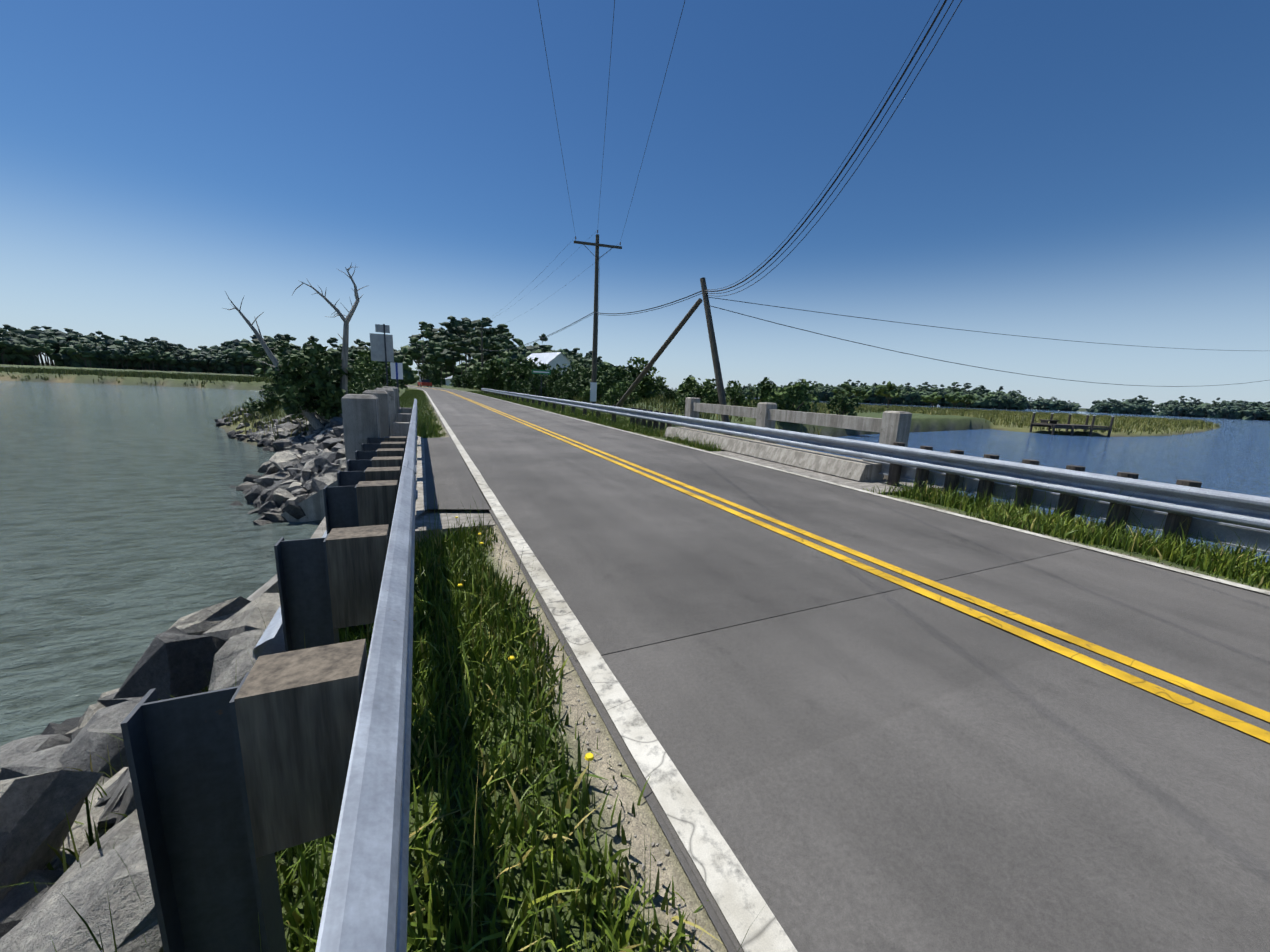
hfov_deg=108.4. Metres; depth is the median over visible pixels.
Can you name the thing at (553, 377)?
bush
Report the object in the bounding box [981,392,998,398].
tree
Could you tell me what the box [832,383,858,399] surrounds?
marsh tree
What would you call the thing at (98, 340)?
tree
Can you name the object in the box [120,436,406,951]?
guardrail posts
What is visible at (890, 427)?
concrete bridge
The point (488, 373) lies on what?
bush
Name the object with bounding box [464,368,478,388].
bush
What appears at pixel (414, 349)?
pine
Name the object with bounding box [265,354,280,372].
bush
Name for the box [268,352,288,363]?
tree
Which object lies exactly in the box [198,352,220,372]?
tree
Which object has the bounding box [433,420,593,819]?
dandelions
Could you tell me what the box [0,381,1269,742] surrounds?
water
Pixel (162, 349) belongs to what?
tree
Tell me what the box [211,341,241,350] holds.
tree
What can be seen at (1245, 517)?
guardrail rail
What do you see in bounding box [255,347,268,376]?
tree
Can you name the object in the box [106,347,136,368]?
tree
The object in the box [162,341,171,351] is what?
tree
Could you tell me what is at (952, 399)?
marsh tree
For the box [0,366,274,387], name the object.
marsh grass strip
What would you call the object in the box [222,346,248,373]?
tree
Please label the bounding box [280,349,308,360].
tree
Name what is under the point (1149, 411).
tree
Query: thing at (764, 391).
marsh bush
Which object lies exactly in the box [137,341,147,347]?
tree
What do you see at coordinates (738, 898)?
edge line
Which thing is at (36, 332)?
tree
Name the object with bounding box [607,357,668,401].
bush
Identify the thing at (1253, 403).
tree
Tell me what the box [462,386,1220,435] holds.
marsh grass
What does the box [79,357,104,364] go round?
tree
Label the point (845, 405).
marsh bush
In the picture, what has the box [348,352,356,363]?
tree
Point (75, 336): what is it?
tree
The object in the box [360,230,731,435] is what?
utility poles
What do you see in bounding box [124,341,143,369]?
tree
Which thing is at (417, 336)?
pine
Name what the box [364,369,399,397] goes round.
bush
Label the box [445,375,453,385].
building
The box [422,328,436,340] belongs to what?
pine
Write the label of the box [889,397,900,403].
tree
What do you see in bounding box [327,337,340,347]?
tree
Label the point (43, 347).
tree
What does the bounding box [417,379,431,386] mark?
red car
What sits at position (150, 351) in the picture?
tree
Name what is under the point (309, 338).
tree
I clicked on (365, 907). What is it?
guardrail rail
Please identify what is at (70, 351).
tree
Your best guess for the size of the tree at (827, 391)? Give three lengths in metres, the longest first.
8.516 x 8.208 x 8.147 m
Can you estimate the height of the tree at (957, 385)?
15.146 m
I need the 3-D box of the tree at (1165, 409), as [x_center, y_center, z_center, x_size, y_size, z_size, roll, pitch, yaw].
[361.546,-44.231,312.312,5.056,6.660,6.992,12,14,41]
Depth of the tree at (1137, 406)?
319.09 m
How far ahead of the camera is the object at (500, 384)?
73.99 m
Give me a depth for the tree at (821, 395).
285.81 m
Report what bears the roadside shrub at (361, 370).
on the terrain at (642, 823)
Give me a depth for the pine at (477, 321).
200.27 m
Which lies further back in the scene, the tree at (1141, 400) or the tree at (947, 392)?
the tree at (1141, 400)
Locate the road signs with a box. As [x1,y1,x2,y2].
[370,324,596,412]
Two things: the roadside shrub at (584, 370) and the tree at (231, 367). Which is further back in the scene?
the tree at (231, 367)
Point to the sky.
(1096, 172)
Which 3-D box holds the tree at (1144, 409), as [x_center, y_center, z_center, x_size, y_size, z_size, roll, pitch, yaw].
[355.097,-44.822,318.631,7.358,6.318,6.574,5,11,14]
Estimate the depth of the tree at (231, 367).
279.20 m
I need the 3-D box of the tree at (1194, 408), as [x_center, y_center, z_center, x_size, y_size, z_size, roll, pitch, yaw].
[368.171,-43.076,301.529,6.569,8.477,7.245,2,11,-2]
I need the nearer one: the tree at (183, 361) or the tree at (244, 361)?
the tree at (183, 361)
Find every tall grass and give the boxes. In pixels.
[49,412,781,951]
[590,411,1251,567]
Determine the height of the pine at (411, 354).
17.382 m
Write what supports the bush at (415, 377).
on the terrain at (642, 823)
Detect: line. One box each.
[252,375,1269,594]
[412,387,797,951]
[416,386,1269,742]
[417,386,1269,721]
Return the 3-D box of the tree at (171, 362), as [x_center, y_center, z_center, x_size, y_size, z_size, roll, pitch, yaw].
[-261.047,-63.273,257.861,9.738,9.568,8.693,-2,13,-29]
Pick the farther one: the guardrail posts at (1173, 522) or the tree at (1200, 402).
the tree at (1200, 402)
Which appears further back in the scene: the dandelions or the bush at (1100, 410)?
the bush at (1100, 410)
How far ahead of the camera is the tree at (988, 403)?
264.62 m
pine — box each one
[400,337,432,378]
[404,334,421,370]
[404,343,428,370]
[415,347,465,384]
[416,334,463,353]
[418,321,433,340]
[418,323,435,337]
[421,340,442,363]
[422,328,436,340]
[432,322,457,345]
[441,341,452,377]
[447,316,462,333]
[447,320,473,357]
[448,338,461,374]
[451,319,478,358]
[451,340,476,373]
[453,329,465,364]
[456,333,471,366]
[461,317,476,362]
[462,342,484,367]
[473,319,496,335]
[473,336,491,358]
[477,317,501,342]
[477,342,493,360]
[483,337,501,360]
[486,324,514,349]
[487,335,519,358]
[492,334,513,357]
[494,344,513,357]
[501,328,521,344]
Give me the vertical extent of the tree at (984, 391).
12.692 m
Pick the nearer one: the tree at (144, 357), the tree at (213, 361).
the tree at (144, 357)
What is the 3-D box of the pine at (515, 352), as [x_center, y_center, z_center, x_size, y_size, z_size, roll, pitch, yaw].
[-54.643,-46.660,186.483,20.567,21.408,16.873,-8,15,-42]
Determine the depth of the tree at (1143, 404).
316.05 m
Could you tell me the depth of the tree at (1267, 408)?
279.32 m
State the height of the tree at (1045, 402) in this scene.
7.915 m
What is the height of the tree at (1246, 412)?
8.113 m
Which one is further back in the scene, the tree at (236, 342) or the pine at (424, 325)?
the tree at (236, 342)
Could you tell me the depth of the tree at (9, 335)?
227.38 m
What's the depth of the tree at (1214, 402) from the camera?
305.33 m
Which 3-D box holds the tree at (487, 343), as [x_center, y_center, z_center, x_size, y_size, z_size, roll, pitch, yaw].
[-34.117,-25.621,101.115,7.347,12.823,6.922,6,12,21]
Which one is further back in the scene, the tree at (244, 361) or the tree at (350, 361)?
the tree at (244, 361)
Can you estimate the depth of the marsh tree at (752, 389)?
141.99 m
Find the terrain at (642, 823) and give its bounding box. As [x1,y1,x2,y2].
[0,363,1269,951]
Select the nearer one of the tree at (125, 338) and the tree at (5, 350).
the tree at (5, 350)
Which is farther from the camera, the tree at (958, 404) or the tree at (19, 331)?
the tree at (958, 404)
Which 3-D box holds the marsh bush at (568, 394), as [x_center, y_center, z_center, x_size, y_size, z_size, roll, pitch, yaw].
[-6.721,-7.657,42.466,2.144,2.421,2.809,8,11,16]
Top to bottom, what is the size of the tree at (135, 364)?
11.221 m
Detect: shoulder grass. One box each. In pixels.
[275,389,724,951]
[466,390,1269,588]
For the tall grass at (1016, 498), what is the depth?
5.75 m
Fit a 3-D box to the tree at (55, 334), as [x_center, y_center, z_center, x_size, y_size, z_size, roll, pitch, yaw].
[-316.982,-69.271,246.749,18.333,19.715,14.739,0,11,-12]
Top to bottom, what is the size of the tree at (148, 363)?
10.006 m
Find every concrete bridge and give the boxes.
[247,386,943,598]
[664,397,911,481]
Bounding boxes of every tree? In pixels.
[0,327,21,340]
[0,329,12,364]
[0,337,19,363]
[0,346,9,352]
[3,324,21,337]
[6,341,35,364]
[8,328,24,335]
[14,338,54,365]
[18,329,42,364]
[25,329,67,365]
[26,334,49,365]
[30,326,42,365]
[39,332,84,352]
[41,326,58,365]
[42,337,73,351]
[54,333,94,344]
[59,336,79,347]
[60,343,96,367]
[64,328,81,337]
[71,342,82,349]
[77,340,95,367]
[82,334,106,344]
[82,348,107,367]
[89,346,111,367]
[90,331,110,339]
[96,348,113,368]
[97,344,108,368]
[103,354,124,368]
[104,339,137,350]
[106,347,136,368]
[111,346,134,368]
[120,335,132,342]
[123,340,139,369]
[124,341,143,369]
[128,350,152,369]
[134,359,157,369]
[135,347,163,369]
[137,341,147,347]
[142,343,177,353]
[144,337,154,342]
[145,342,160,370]
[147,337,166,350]
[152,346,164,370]
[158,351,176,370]
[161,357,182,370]
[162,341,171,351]
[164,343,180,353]
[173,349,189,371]
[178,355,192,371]
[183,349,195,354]
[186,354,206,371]
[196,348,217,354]
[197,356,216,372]
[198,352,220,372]
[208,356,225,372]
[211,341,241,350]
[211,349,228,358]
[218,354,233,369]
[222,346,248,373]
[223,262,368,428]
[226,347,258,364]
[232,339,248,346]
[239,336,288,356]
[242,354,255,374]
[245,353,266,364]
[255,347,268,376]
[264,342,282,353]
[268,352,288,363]
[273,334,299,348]
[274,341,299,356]
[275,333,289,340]
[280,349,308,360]
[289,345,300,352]
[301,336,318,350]
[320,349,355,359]
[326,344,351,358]
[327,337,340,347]
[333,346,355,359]
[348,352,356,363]
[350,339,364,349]
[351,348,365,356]
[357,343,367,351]
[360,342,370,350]
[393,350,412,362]
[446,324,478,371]
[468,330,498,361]
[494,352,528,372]
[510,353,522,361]
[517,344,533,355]
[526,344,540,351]
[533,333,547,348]
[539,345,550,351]
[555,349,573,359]
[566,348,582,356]
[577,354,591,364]
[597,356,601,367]
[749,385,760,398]
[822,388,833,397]
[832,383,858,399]
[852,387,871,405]
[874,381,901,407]
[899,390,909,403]
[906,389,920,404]
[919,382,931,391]
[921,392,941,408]
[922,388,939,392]
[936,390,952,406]
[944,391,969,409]
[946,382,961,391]
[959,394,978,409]
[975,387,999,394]
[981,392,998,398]
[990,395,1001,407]
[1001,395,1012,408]
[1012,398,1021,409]
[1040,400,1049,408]
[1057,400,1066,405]
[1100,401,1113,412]
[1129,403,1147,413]
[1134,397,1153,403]
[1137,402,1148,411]
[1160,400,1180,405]
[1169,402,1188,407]
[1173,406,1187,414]
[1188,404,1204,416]
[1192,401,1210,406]
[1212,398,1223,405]
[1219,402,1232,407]
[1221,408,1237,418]
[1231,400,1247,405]
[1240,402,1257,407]
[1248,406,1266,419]
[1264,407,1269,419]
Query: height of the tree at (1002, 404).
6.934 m
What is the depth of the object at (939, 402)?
272.18 m
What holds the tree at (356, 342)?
on the terrain at (642, 823)
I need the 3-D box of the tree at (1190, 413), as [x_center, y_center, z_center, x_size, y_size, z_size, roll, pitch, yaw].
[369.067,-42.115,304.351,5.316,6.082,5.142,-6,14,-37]
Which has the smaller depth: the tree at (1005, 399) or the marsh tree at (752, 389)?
the marsh tree at (752, 389)
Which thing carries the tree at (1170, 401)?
on the terrain at (642, 823)
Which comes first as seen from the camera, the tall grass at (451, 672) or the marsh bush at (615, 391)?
the tall grass at (451, 672)
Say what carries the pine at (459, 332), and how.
on the terrain at (642, 823)
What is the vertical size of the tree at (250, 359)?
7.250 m
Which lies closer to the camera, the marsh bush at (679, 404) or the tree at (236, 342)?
the marsh bush at (679, 404)
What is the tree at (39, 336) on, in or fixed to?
on the terrain at (642, 823)
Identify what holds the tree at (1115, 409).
on the terrain at (642, 823)
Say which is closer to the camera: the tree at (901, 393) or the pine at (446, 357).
the pine at (446, 357)
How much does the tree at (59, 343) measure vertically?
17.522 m
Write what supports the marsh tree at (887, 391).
on the terrain at (642, 823)
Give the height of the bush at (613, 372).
4.834 m
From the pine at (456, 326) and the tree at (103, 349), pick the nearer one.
the pine at (456, 326)
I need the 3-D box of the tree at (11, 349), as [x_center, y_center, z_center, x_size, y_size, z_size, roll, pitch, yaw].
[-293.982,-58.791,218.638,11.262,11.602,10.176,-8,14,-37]
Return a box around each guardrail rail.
[253,398,417,951]
[481,388,1269,553]
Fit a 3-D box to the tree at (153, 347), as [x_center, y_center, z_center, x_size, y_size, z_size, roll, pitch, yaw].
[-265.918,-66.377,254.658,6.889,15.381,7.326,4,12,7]
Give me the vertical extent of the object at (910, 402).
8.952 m
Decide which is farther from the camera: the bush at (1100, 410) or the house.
the bush at (1100, 410)
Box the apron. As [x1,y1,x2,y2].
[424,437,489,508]
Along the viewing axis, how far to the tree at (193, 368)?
265.29 m
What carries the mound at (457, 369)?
on the terrain at (642, 823)
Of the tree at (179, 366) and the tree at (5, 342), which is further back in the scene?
the tree at (179, 366)
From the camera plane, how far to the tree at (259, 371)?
114.00 m
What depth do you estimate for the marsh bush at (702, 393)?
35.83 m
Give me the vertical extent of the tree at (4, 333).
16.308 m
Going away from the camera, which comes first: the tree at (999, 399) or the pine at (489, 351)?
the pine at (489, 351)
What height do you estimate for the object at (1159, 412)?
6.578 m
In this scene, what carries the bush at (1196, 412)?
on the terrain at (642, 823)
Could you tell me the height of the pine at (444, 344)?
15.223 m
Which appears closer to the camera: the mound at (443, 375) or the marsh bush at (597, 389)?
the marsh bush at (597, 389)
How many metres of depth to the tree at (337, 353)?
155.56 m
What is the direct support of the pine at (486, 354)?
on the terrain at (642, 823)
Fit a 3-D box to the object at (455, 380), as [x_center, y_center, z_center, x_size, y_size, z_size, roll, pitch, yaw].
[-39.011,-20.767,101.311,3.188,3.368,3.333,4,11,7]
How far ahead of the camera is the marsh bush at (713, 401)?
42.16 m
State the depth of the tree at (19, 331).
244.42 m
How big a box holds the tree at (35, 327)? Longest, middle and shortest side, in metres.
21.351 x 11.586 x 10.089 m
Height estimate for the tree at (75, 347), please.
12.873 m
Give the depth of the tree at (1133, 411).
321.94 m
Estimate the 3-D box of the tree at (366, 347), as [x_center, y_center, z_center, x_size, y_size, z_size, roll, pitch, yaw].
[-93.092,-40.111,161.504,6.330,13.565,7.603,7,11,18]
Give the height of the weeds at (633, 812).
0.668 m
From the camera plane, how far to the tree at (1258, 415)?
283.06 m
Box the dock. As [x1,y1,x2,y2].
[1029,412,1114,436]
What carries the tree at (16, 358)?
on the terrain at (642, 823)
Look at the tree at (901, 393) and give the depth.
274.19 m
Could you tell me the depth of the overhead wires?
11.88 m
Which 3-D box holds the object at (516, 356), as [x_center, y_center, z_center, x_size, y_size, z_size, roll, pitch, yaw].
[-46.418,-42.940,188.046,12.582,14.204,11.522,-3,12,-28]
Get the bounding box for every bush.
[265,354,280,372]
[364,369,399,397]
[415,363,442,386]
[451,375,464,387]
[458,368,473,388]
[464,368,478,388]
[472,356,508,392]
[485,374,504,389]
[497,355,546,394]
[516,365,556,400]
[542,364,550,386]
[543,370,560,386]
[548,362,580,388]
[552,380,574,399]
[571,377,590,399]
[578,386,606,400]
[579,380,609,402]
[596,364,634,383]
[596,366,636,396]
[600,380,640,406]
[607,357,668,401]
[610,384,620,398]
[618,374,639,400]
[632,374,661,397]
[675,377,716,407]
[676,391,700,415]
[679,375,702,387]
[705,388,728,404]
[725,380,750,406]
[747,377,785,407]
[763,379,818,425]
[794,397,817,412]
[826,392,863,415]
[1094,408,1104,412]
[1194,406,1206,416]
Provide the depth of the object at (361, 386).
23.50 m
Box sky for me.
[0,0,1269,411]
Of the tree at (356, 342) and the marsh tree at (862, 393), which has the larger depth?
the tree at (356, 342)
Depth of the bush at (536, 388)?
43.26 m
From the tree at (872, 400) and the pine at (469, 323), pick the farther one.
the tree at (872, 400)
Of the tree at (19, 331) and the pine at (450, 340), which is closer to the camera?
the pine at (450, 340)
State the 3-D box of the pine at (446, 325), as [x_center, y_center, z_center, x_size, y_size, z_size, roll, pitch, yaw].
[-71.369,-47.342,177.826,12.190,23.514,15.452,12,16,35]
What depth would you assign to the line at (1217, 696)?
3.09 m
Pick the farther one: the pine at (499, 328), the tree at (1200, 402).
the tree at (1200, 402)
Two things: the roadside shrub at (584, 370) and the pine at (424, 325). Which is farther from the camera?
the pine at (424, 325)
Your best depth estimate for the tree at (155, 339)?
260.28 m
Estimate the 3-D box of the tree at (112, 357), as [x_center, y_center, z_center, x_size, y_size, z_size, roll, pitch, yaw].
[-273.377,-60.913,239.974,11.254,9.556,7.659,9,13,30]
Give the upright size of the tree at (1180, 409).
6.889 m
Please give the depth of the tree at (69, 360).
231.61 m
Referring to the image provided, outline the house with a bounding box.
[527,352,574,375]
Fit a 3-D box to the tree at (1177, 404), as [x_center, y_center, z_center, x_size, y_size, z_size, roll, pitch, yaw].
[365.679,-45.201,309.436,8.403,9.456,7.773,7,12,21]
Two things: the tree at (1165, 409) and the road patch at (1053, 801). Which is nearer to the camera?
the road patch at (1053, 801)
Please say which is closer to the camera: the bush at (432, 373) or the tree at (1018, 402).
the bush at (432, 373)
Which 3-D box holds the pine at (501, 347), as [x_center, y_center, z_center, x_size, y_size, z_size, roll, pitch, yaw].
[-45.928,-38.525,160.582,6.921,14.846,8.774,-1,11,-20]
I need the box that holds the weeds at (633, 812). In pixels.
[424,398,708,939]
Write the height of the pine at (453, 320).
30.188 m
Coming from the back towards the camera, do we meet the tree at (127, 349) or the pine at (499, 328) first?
the tree at (127, 349)
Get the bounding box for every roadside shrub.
[348,361,375,381]
[353,361,409,388]
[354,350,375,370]
[355,365,390,384]
[559,367,591,398]
[654,377,666,398]
[660,388,677,401]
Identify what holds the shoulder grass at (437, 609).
on the terrain at (642, 823)
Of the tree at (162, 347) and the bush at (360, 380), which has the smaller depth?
the bush at (360, 380)
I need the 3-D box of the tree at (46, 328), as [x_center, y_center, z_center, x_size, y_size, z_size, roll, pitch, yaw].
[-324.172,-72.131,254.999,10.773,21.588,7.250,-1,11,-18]
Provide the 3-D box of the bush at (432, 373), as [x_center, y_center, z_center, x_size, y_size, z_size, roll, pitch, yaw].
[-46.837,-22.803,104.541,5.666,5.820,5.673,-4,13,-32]
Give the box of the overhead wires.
[400,0,1267,386]
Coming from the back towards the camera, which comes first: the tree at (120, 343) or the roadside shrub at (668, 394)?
the tree at (120, 343)
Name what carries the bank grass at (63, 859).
on the terrain at (642, 823)
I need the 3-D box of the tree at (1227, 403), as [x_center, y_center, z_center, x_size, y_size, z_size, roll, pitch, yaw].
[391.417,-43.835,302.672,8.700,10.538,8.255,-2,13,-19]
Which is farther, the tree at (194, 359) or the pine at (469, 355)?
the tree at (194, 359)
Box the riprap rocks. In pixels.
[0,405,401,951]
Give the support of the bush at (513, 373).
on the terrain at (642, 823)
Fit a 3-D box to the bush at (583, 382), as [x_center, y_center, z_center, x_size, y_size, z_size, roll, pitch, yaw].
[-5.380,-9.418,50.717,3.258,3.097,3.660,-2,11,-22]
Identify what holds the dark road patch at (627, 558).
on the road
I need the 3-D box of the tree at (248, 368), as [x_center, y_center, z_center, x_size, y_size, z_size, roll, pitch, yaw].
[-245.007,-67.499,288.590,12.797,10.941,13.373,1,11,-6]
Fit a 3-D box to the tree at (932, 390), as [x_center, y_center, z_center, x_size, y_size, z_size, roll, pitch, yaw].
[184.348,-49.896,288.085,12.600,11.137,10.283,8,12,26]
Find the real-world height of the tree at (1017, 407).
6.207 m
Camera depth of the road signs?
18.20 m
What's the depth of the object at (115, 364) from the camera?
243.47 m
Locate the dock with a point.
(1053, 424)
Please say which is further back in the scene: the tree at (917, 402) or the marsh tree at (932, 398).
the tree at (917, 402)
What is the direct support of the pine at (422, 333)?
on the terrain at (642, 823)
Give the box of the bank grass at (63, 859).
[4,455,345,938]
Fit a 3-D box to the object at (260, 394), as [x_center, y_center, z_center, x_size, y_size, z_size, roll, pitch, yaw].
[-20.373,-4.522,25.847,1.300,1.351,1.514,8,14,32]
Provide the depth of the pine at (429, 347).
151.42 m
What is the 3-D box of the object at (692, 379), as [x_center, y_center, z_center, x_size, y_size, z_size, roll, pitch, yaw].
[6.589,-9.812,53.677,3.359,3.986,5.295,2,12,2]
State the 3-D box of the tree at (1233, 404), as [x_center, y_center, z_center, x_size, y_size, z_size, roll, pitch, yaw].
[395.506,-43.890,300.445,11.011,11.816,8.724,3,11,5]
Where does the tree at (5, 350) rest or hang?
on the terrain at (642, 823)
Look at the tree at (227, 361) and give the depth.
275.90 m
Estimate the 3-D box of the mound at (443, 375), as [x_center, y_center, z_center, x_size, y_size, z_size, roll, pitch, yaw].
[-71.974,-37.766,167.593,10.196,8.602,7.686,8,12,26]
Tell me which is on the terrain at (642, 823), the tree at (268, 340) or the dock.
the tree at (268, 340)
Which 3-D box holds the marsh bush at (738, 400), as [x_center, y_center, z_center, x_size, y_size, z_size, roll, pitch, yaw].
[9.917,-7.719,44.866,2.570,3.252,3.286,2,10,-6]
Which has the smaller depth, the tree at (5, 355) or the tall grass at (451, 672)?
the tall grass at (451, 672)
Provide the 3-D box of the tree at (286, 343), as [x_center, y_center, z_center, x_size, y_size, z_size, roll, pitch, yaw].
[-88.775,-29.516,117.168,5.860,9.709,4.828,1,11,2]
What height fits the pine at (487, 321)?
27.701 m
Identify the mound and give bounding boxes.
[417,362,445,384]
[424,366,448,378]
[443,363,459,376]
[447,365,468,374]
[462,359,476,366]
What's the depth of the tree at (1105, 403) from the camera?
330.42 m
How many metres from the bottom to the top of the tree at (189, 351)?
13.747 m
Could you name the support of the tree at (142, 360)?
on the terrain at (642, 823)
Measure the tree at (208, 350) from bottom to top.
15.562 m
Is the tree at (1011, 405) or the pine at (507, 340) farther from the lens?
the tree at (1011, 405)
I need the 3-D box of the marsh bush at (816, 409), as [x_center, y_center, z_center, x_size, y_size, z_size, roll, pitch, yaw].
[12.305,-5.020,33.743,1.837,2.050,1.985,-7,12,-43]
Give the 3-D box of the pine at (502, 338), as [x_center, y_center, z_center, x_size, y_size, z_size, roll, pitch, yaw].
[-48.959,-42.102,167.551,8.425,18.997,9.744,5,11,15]
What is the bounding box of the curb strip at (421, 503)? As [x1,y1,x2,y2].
[416,436,426,516]
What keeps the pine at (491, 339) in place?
on the terrain at (642, 823)
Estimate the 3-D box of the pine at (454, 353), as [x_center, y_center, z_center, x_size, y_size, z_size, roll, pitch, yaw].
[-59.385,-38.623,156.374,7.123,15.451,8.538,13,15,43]
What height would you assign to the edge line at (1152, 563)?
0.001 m
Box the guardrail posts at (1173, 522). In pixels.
[484,388,1201,546]
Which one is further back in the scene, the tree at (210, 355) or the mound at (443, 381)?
the tree at (210, 355)
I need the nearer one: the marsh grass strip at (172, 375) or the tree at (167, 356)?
the marsh grass strip at (172, 375)
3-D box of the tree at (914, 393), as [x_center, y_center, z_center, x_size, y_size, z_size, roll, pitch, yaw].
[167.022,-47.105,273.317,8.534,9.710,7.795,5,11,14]
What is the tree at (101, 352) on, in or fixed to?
on the terrain at (642, 823)
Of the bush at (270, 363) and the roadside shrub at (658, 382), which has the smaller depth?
the roadside shrub at (658, 382)
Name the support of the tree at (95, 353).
on the terrain at (642, 823)
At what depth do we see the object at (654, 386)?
59.68 m
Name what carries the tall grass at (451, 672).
on the terrain at (642, 823)
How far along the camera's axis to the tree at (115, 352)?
240.12 m
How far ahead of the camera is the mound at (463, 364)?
168.67 m
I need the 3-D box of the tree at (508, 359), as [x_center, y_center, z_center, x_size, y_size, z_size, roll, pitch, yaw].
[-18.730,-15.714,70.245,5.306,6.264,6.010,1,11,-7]
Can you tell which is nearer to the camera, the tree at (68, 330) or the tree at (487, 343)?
the tree at (487, 343)
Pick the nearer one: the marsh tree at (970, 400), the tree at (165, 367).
the marsh tree at (970, 400)
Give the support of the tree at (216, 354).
on the terrain at (642, 823)
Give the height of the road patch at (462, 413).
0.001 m
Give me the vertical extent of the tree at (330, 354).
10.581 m
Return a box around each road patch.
[430,401,600,425]
[461,450,1082,660]
[660,609,1269,951]
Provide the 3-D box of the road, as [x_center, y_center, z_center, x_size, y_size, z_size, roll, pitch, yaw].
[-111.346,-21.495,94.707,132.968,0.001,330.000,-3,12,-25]
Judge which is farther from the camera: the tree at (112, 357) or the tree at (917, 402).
the tree at (917, 402)
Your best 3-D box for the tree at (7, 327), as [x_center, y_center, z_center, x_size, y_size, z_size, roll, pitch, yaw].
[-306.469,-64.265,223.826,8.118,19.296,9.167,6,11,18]
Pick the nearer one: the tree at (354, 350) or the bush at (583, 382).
the bush at (583, 382)
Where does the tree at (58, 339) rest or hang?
on the terrain at (642, 823)
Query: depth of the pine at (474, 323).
199.03 m
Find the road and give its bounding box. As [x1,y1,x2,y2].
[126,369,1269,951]
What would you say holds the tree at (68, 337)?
on the terrain at (642, 823)
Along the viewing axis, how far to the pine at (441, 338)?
170.38 m

